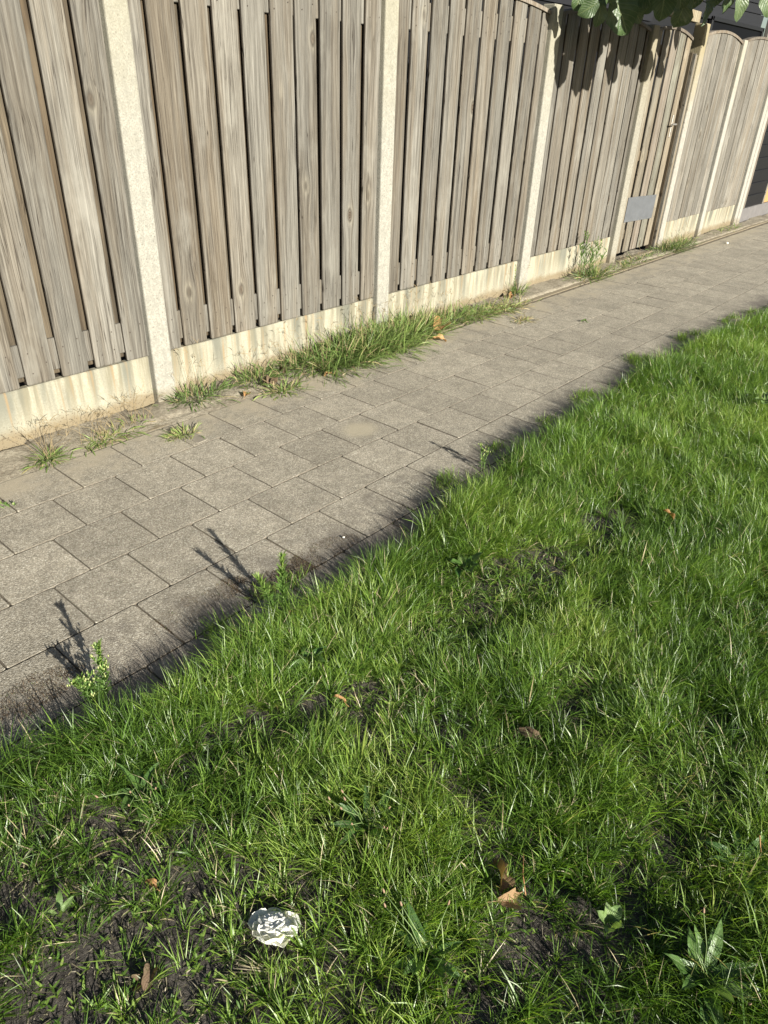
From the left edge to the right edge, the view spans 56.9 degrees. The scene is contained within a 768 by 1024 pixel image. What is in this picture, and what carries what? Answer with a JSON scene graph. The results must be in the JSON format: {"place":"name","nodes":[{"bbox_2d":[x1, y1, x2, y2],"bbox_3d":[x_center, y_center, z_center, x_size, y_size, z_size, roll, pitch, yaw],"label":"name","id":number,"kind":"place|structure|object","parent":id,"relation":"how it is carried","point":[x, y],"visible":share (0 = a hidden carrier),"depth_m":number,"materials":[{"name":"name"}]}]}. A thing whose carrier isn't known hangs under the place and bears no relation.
{"place":"outdoors","nodes":[
{"label":"outdoors","id":0,"kind":"place"},
{"bbox_2d":[19,208,647,386],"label":"garden ground","id":1,"kind":"structure","parent":0,"point":[182,343],"depth_m":8.40,"materials":[{"name":"brown soil"}]},
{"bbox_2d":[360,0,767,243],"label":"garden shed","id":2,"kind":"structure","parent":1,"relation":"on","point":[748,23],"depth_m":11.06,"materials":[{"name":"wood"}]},
{"bbox_2d":[708,16,764,39],"bbox_3d":[6.549,-8.472,13.456,0.065,1.360,2.834,26,38,34],"label":"window","id":3,"kind":"structure","parent":2,"relation":"in","point":[743,30],"depth_m":13.08,"materials":[{"name":"black glass"}]},
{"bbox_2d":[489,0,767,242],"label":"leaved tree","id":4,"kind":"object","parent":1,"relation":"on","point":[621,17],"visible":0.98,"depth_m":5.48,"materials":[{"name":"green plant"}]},
{"bbox_2d":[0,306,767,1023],"bbox_3d":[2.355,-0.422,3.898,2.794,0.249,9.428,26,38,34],"label":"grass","id":5,"kind":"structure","parent":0,"point":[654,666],"depth_m":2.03,"materials":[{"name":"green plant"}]},
{"bbox_2d":[515,726,541,740],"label":"fallen leaf","id":6,"kind":"object","parent":5,"relation":"on","point":[529,730],"visible":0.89,"depth_m":2.02,"materials":[{"name":"brown plant"}]},
{"bbox_2d":[663,509,674,518],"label":"fallen leaf","id":7,"kind":"object","parent":5,"relation":"on","point":[670,513],"visible":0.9,"depth_m":3.05,"materials":[{"name":"brown plant"}]},
{"bbox_2d":[755,391,767,403],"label":"clover plant","id":8,"kind":"object","parent":5,"relation":"on","point":[763,399],"visible":1,"depth_m":4.17,"materials":[{"name":"green plant"}]},
{"bbox_2d":[0,222,767,765],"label":"pavement","id":9,"kind":"structure","parent":0,"point":[118,548],"depth_m":3.37,"materials":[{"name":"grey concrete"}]},
{"bbox_2d":[0,501,17,507],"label":"dark weed","id":10,"kind":"object","parent":9,"relation":"on","point":[8,504],"visible":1,"depth_m":3.07,"materials":[{"name":"green plant"}]},
{"bbox_2d":[67,638,113,707],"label":"groundsel weed","id":11,"kind":"object","parent":9,"relation":"on","point":[87,687],"visible":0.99,"depth_m":2.10,"materials":[{"name":"green plant"}]},
{"bbox_2d":[160,421,204,442],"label":"grass tuft","id":12,"kind":"object","parent":9,"relation":"on","point":[174,432],"visible":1,"depth_m":3.75,"materials":[{"name":"green plant"}]},
{"bbox_2d":[171,426,206,442],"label":"fallen leaf","id":13,"kind":"object","parent":9,"relation":"on","point":[196,438],"visible":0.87,"depth_m":3.74,"materials":[{"name":"beige plant"}]},
{"bbox_2d":[252,549,293,614],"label":"fleabane weed","id":14,"kind":"object","parent":9,"relation":"on","point":[282,586],"visible":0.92,"depth_m":2.46,"materials":[{"name":"green plant"}]},
{"bbox_2d":[254,370,312,400],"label":"grass tuft","id":15,"kind":"object","parent":9,"relation":"on","point":[280,387],"visible":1,"depth_m":4.32,"materials":[{"name":"green plant"}]},
{"bbox_2d":[0,338,687,734],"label":"dry moss","id":16,"kind":"object","parent":9,"relation":"on","point":[274,574],"visible":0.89,"depth_m":2.54,"materials":[{"name":"green plant"}]},
{"bbox_2d":[428,334,446,341],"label":"fallen leaf","id":17,"kind":"object","parent":9,"relation":"on","point":[440,336],"visible":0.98,"depth_m":5.26,"materials":[{"name":"brown plant"}]},
{"bbox_2d":[478,443,490,470],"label":"groundsel weed","id":18,"kind":"object","parent":9,"relation":"on","point":[486,453],"visible":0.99,"depth_m":3.49,"materials":[{"name":"green plant"}]},
{"bbox_2d":[510,307,538,323],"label":"grass tuft","id":19,"kind":"object","parent":9,"relation":"on","point":[525,318],"visible":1,"depth_m":5.81,"materials":[{"name":"green plant"}]},
{"bbox_2d":[0,318,767,1023],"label":"lawn soil","id":20,"kind":"structure","parent":0,"point":[540,946],"depth_m":1.65,"materials":[{"name":"brown soil"}]},
{"bbox_2d":[45,889,73,917],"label":"dandelion plant","id":21,"kind":"object","parent":20,"relation":"on","point":[64,906],"visible":1,"depth_m":1.57,"materials":[{"name":"green plant"}]},
{"bbox_2d":[95,761,167,824],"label":"plantain plant","id":22,"kind":"object","parent":20,"relation":"on","point":[141,783],"visible":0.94,"depth_m":1.84,"materials":[{"name":"green plant"}]},
{"bbox_2d":[131,963,157,990],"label":"fallen leaf","id":23,"kind":"object","parent":20,"relation":"on","point":[146,981],"visible":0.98,"depth_m":1.47,"materials":[{"name":"brown plant"}]},
{"bbox_2d":[145,878,159,891],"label":"fallen leaf","id":24,"kind":"object","parent":20,"relation":"on","point":[152,882],"visible":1,"depth_m":1.64,"materials":[{"name":"brown plant"}]},
{"bbox_2d":[225,956,274,990],"bbox_3d":[-0.285,0.958,1.474,0.088,0.043,0.084,26,38,34],"label":"straw wisp","id":25,"kind":"object","parent":20,"relation":"on","point":[253,967],"visible":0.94,"depth_m":1.48,"materials":[{"name":"beige plant"}]},
{"bbox_2d":[247,907,300,947],"bbox_3d":[-0.245,0.910,1.560,0.119,0.039,0.090,6,24,17],"label":"crumpled white paper","id":26,"kind":"object","parent":20,"relation":"on","point":[270,922],"visible":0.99,"depth_m":1.55,"materials":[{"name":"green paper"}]},
{"bbox_2d":[289,646,325,668],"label":"plantain plant","id":27,"kind":"object","parent":20,"relation":"on","point":[319,657],"visible":0.87,"depth_m":2.28,"materials":[{"name":"green plant"}]},
{"bbox_2d":[333,694,349,706],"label":"fallen leaf","id":28,"kind":"object","parent":20,"relation":"on","point":[341,697],"visible":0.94,"depth_m":2.12,"materials":[{"name":"brown plant"}]},
{"bbox_2d":[328,784,405,846],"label":"plantain plant","id":29,"kind":"object","parent":20,"relation":"on","point":[353,815],"visible":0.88,"depth_m":1.77,"materials":[{"name":"green plant"}]},
{"bbox_2d":[0,358,767,1023],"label":"straw litter","id":30,"kind":"object","parent":20,"relation":"on","point":[128,926],"visible":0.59,"depth_m":1.63,"materials":[{"name":"beige plant"}]},
{"bbox_2d":[0,471,767,1023],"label":"seedlings","id":31,"kind":"object","parent":20,"relation":"on","point":[196,967],"visible":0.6,"depth_m":1.60,"materials":[{"name":"green plant"}]},
{"bbox_2d":[382,888,466,979],"bbox_3d":[0.081,0.897,1.497,0.194,0.167,0.159,8,32,10],"label":"plantain plant","id":32,"kind":"object","parent":20,"relation":"on","point":[413,969],"visible":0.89,"depth_m":1.52,"materials":[{"name":"green plant"}]},
{"bbox_2d":[432,631,459,643],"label":"dandelion plant","id":33,"kind":"object","parent":20,"relation":"on","point":[449,637],"visible":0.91,"depth_m":2.37,"materials":[{"name":"green plant"}]},
{"bbox_2d":[449,552,483,576],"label":"dandelion plant","id":34,"kind":"object","parent":20,"relation":"on","point":[471,565],"visible":1,"depth_m":2.71,"materials":[{"name":"green plant"}]},
{"bbox_2d":[485,858,521,909],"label":"fallen leaf","id":35,"kind":"object","parent":20,"relation":"on","point":[502,865],"visible":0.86,"depth_m":1.64,"materials":[{"name":"brown plant"}]},
{"bbox_2d":[522,853,525,894],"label":"twig","id":36,"kind":"object","parent":20,"relation":"on","point":[523,875],"visible":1,"depth_m":1.67,"materials":[{"name":"brown wood"}]},
{"bbox_2d":[597,902,623,932],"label":"green lobed leaf","id":37,"kind":"object","parent":20,"relation":"on","point":[614,914],"visible":1,"depth_m":1.58,"materials":[{"name":"green plant"}]},
{"bbox_2d":[662,907,765,1023],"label":"plantain plant","id":38,"kind":"object","parent":20,"relation":"on","point":[697,946],"visible":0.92,"depth_m":1.48,"materials":[{"name":"green plant"}]},
{"bbox_2d":[704,825,767,898],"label":"plantain plant","id":39,"kind":"object","parent":20,"relation":"on","point":[718,846],"visible":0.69,"depth_m":1.72,"materials":[{"name":"green plant"}]},
{"bbox_2d":[0,214,767,482],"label":"sandy verge","id":40,"kind":"structure","parent":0,"point":[12,461],"depth_m":4.00,"materials":[{"name":"beige sand"}]},
{"bbox_2d":[9,413,75,474],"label":"grass tuft","id":41,"kind":"object","parent":40,"relation":"on","point":[50,456],"visible":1,"depth_m":3.45,"materials":[{"name":"green plant"}]},
{"bbox_2d":[0,356,154,450],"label":"concrete base board","id":42,"kind":"object","parent":40,"relation":"on","point":[24,407],"visible":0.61,"depth_m":3.73,"materials":[{"name":"beige concrete"}]},
{"bbox_2d":[0,0,148,393],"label":"fence panel","id":43,"kind":"object","parent":42,"relation":"on","point":[70,301],"visible":0.99,"depth_m":3.33,"materials":[{"name":"grey wood"}]},
{"bbox_2d":[56,402,155,458],"bbox_3d":[-1.432,-0.485,3.644,0.316,0.233,0.551,26,38,34],"label":"grass tuft","id":44,"kind":"object","parent":40,"relation":"on","point":[103,441],"visible":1,"depth_m":3.65,"materials":[{"name":"green plant"}]},
{"bbox_2d":[100,386,166,434],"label":"grass tuft","id":45,"kind":"object","parent":40,"relation":"on","point":[131,416],"visible":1,"depth_m":3.83,"materials":[{"name":"green plant"}]},
{"bbox_2d":[98,0,175,402],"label":"concrete post","id":46,"kind":"object","parent":40,"relation":"on","point":[116,27],"visible":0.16,"depth_m":3.52,"materials":[{"name":"beige concrete"}]},
{"bbox_2d":[150,338,247,411],"bbox_3d":[-1.018,-0.808,4.088,0.344,0.353,0.703,26,38,34],"label":"grass tuft","id":47,"kind":"object","parent":40,"relation":"on","point":[201,392],"visible":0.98,"depth_m":4.16,"materials":[{"name":"green plant"}]},
{"bbox_2d":[211,341,295,390],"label":"grass tuft","id":48,"kind":"object","parent":40,"relation":"on","point":[257,373],"visible":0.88,"depth_m":4.43,"materials":[{"name":"green plant"}]},
{"bbox_2d":[171,298,372,392],"bbox_3d":[-0.684,-1.067,4.745,0.038,0.428,1.774,26,38,34],"label":"concrete base board","id":49,"kind":"object","parent":40,"relation":"on","point":[210,350],"visible":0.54,"depth_m":4.54,"materials":[{"name":"beige concrete"}]},
{"bbox_2d":[127,0,380,349],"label":"fence panel","id":50,"kind":"object","parent":49,"relation":"on","point":[260,123],"visible":0.91,"depth_m":4.06,"materials":[{"name":"grey wood"}]},
{"bbox_2d":[279,364,286,372],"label":"fallen leaf","id":51,"kind":"object","parent":40,"relation":"on","point":[280,368],"visible":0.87,"depth_m":4.54,"materials":[{"name":"brown plant"}]},
{"bbox_2d":[246,318,336,378],"bbox_3d":[-0.563,-1.058,4.526,0.361,0.355,0.833,26,38,34],"label":"grass tuft","id":52,"kind":"object","parent":40,"relation":"on","point":[291,362],"visible":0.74,"depth_m":4.64,"materials":[{"name":"green plant"}]},
{"bbox_2d":[247,315,404,389],"bbox_3d":[-0.218,-1.094,4.629,0.739,0.334,1.210,26,38,34],"label":"grass tuft","id":53,"kind":"object","parent":40,"relation":"on","point":[346,361],"visible":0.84,"depth_m":4.70,"materials":[{"name":"green plant"}]},
{"bbox_2d":[290,289,425,373],"bbox_3d":[-0.034,-1.248,4.798,0.717,0.434,1.220,26,38,34],"label":"grass tuft","id":54,"kind":"object","parent":40,"relation":"on","point":[370,341],"visible":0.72,"depth_m":4.90,"materials":[{"name":"green plant"}]},
{"bbox_2d":[372,0,398,328],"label":"concrete post","id":55,"kind":"object","parent":40,"relation":"on","point":[388,66],"visible":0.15,"depth_m":4.70,"materials":[{"name":"beige concrete"}]},
{"bbox_2d":[338,295,449,362],"bbox_3d":[0.161,-1.316,5.039,0.693,0.314,1.076,26,38,34],"label":"grass tuft","id":56,"kind":"object","parent":40,"relation":"on","point":[413,339],"visible":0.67,"depth_m":5.09,"materials":[{"name":"green plant"}]},
{"bbox_2d":[369,281,461,343],"bbox_3d":[0.324,-1.488,5.256,0.573,0.393,1.063,26,38,34],"label":"grass tuft","id":57,"kind":"object","parent":40,"relation":"on","point":[426,319],"visible":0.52,"depth_m":5.38,"materials":[{"name":"green plant"}]},
{"bbox_2d":[433,316,450,329],"bbox_3d":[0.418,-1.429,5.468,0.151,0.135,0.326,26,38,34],"label":"fallen leaf","id":58,"kind":"object","parent":40,"relation":"on","point":[440,327],"visible":0.67,"depth_m":5.45,"materials":[{"name":"brown plant"}]},
{"bbox_2d":[400,282,499,333],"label":"grass tuft","id":59,"kind":"object","parent":40,"relation":"on","point":[463,314],"visible":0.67,"depth_m":5.69,"materials":[{"name":"green plant"}]},
{"bbox_2d":[387,261,516,325],"bbox_3d":[0.590,-1.780,6.004,0.038,0.428,1.871,26,38,34],"label":"concrete base board","id":60,"kind":"object","parent":40,"relation":"on","point":[482,284],"visible":0.51,"depth_m":5.96,"materials":[{"name":"beige concrete"}]},
{"bbox_2d":[389,0,551,292],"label":"fence panel","id":61,"kind":"object","parent":60,"relation":"on","point":[470,23],"visible":0.89,"depth_m":5.30,"materials":[{"name":"grey wood"}]},
{"bbox_2d":[441,291,524,324],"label":"grass tuft","id":62,"kind":"object","parent":40,"relation":"on","point":[491,311],"visible":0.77,"depth_m":5.93,"materials":[{"name":"green plant"}]},
{"bbox_2d":[474,291,541,316],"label":"grass tuft","id":63,"kind":"object","parent":40,"relation":"on","point":[515,304],"visible":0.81,"depth_m":6.13,"materials":[{"name":"green plant"}]},
{"bbox_2d":[507,265,529,296],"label":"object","id":64,"kind":"object","parent":40,"relation":"on","point":[516,291],"visible":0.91,"depth_m":6.51,"materials":[{"name":"green plant"}]},
{"bbox_2d":[514,3,563,290],"bbox_3d":[1.287,-2.901,6.188,0.110,2.500,0.140,26,38,34],"label":"concrete post","id":65,"kind":"object","parent":40,"relation":"on","point":[548,71],"visible":0.53,"depth_m":5.98,"materials":[{"name":"beige concrete"}]},
{"bbox_2d":[526,237,609,286],"bbox_3d":[1.869,-2.497,7.268,0.038,0.429,1.760,26,38,34],"label":"concrete base board","id":66,"kind":"object","parent":40,"relation":"on","point":[555,264],"visible":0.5,"depth_m":7.10,"materials":[{"name":"beige concrete"}]},
{"bbox_2d":[530,8,651,256],"bbox_3d":[1.917,-3.521,6.649,0.076,1.962,1.846,26,38,34],"label":"fence panel","id":67,"kind":"object","parent":66,"relation":"on","point":[606,43],"visible":0.77,"depth_m":6.60,"materials":[{"name":"grey wood"}]},
{"bbox_2d":[577,231,606,275],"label":"airy weed","id":68,"kind":"object","parent":40,"relation":"on","point":[586,253],"visible":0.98,"depth_m":7.18,"materials":[{"name":"green plant"}]},
{"bbox_2d":[563,258,629,286],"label":"grass tuft","id":69,"kind":"object","parent":40,"relation":"on","point":[596,271],"visible":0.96,"depth_m":7.21,"materials":[{"name":"green plant"}]},
{"bbox_2d":[609,254,638,270],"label":"grass tuft","id":70,"kind":"object","parent":40,"relation":"on","point":[621,264],"visible":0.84,"depth_m":7.75,"materials":[{"name":"green plant"}]},
{"bbox_2d":[598,250,663,269],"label":"grass tuft","id":71,"kind":"object","parent":40,"relation":"on","point":[652,254],"visible":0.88,"depth_m":8.05,"materials":[{"name":"green plant"}]},
{"bbox_2d":[606,24,659,262],"bbox_3d":[2.526,-3.591,7.415,0.110,2.490,0.130,26,38,34],"label":"concrete post","id":72,"kind":"object","parent":40,"relation":"on","point":[636,128],"visible":0.41,"depth_m":7.23,"materials":[{"name":"beige concrete"}]},
{"bbox_2d":[646,229,701,254],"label":"grass tuft","id":73,"kind":"object","parent":40,"relation":"on","point":[675,246],"visible":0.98,"depth_m":8.67,"materials":[{"name":"green plant"}]},
{"bbox_2d":[661,214,698,246],"bbox_3d":[3.770,-3.570,9.141,0.038,0.447,1.227,26,38,34],"label":"concrete base board","id":74,"kind":"object","parent":40,"relation":"on","point":[679,225],"visible":0.49,"depth_m":9.11,"materials":[{"name":"beige concrete"}]},
{"bbox_2d":[667,30,742,221],"bbox_3d":[3.815,-4.591,8.517,0.074,1.982,1.247,26,38,34],"label":"fence panel","id":75,"kind":"object","parent":74,"relation":"on","point":[720,57],"visible":0.91,"depth_m":8.47,"materials":[{"name":"grey wood"}]},
{"bbox_2d":[655,23,710,247],"bbox_3d":[3.364,-4.107,8.228,0.125,2.585,0.125,26,38,34],"label":"concrete post","id":76,"kind":"object","parent":40,"relation":"on","point":[699,41],"visible":0.5,"depth_m":7.92,"materials":[{"name":"beige concrete"}]},
{"bbox_2d":[645,52,697,249],"bbox_3d":[3.291,-4.058,8.158,0.098,2.070,0.094,26,38,34],"label":"gate jamb","id":77,"kind":"object","parent":76,"relation":"attached to","point":[683,99],"visible":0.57,"depth_m":8.06,"materials":[{"name":"brown wood"}]},
{"bbox_2d":[616,26,693,253],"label":"garden gate","id":78,"kind":"structure","parent":77,"relation":"attached to","point":[640,210],"depth_m":7.71,"materials":[{"name":"brown wood"}]},
{"bbox_2d":[669,9,701,22],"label":"wooden beam","id":79,"kind":"structure","parent":76,"relation":"on","point":[696,16],"depth_m":7.51,"materials":[{"name":"beige wood"}]},
{"bbox_2d":[676,222,705,244],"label":"grass tuft","id":80,"kind":"object","parent":40,"relation":"on","point":[690,237],"visible":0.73,"depth_m":9.04,"materials":[{"name":"green plant"}]},
{"bbox_2d":[700,205,734,234],"bbox_3d":[4.673,-4.080,10.031,0.038,0.458,1.325,26,38,34],"label":"concrete base board","id":81,"kind":"object","parent":40,"relation":"on","point":[716,218],"visible":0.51,"depth_m":10.01,"materials":[{"name":"beige concrete"}]},
{"bbox_2d":[706,37,767,211],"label":"fence panel","id":82,"kind":"object","parent":81,"relation":"on","point":[751,89],"visible":0.94,"depth_m":9.39,"materials":[{"name":"grey wood"}]},
{"bbox_2d":[694,40,747,236],"bbox_3d":[4.242,-4.563,9.110,0.110,2.510,0.110,26,38,34],"label":"concrete post","id":83,"kind":"object","parent":40,"relation":"on","point":[726,116],"visible":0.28,"depth_m":8.94,"materials":[{"name":"beige concrete"}]},
{"bbox_2d":[707,216,740,232],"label":"grass tuft","id":84,"kind":"object","parent":40,"relation":"on","point":[729,224],"visible":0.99,"depth_m":10.09,"materials":[{"name":"green plant"}]},
{"bbox_2d":[729,86,767,225],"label":"concrete post","id":85,"kind":"object","parent":40,"relation":"on","point":[751,156],"visible":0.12,"depth_m":10.03,"materials":[{"name":"beige concrete"}]},
{"bbox_2d":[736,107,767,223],"bbox_3d":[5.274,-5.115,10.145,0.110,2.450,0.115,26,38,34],"label":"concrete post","id":86,"kind":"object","parent":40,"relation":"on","point":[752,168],"visible":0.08,"depth_m":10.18,"materials":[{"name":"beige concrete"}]},
{"bbox_2d":[761,15,767,35],"label":"sky","id":87,"kind":"structure","parent":0,"point":[765,19],"materials":[{"name":"white"}]},
{"label":"ground","id":88,"kind":"structure","parent":0,"visible":0},
{"bbox_2d":[2,220,767,480],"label":"kerb","id":89,"kind":"structure","parent":88,"relation":"on","point":[158,426],"depth_m":6.70,"materials":[{"name":"concrete"}]},
{"bbox_2d":[262,376,278,385],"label":"fallen leaf","id":90,"kind":"object","parent":89,"relation":"on","point":[269,379],"visible":0.9,"depth_m":4.35,"materials":[{"name":"brown plant"}]},
{"bbox_2d":[615,250,652,262],"bbox_3d":[2.902,-2.932,8.235,0.060,0.098,0.940,26,38,34],"label":"threshold stone","id":91,"kind":"object","parent":88,"relation":"on","point":[627,258],"visible":0.3,"depth_m":8.20,"materials":[{"name":"concrete"}]},
{"bbox_2d":[739,118,767,222],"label":"black shed","id":92,"kind":"structure","parent":88,"relation":"on","point":[756,202],"depth_m":10.77,"materials":[{"name":"grey wood"}]},
{"bbox_2d":[764,189,767,201],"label":"door panel","id":93,"kind":"structure","parent":92,"relation":"in","point":[766,197],"depth_m":11.37,"materials":[{"name":"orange wood"}]}
]}

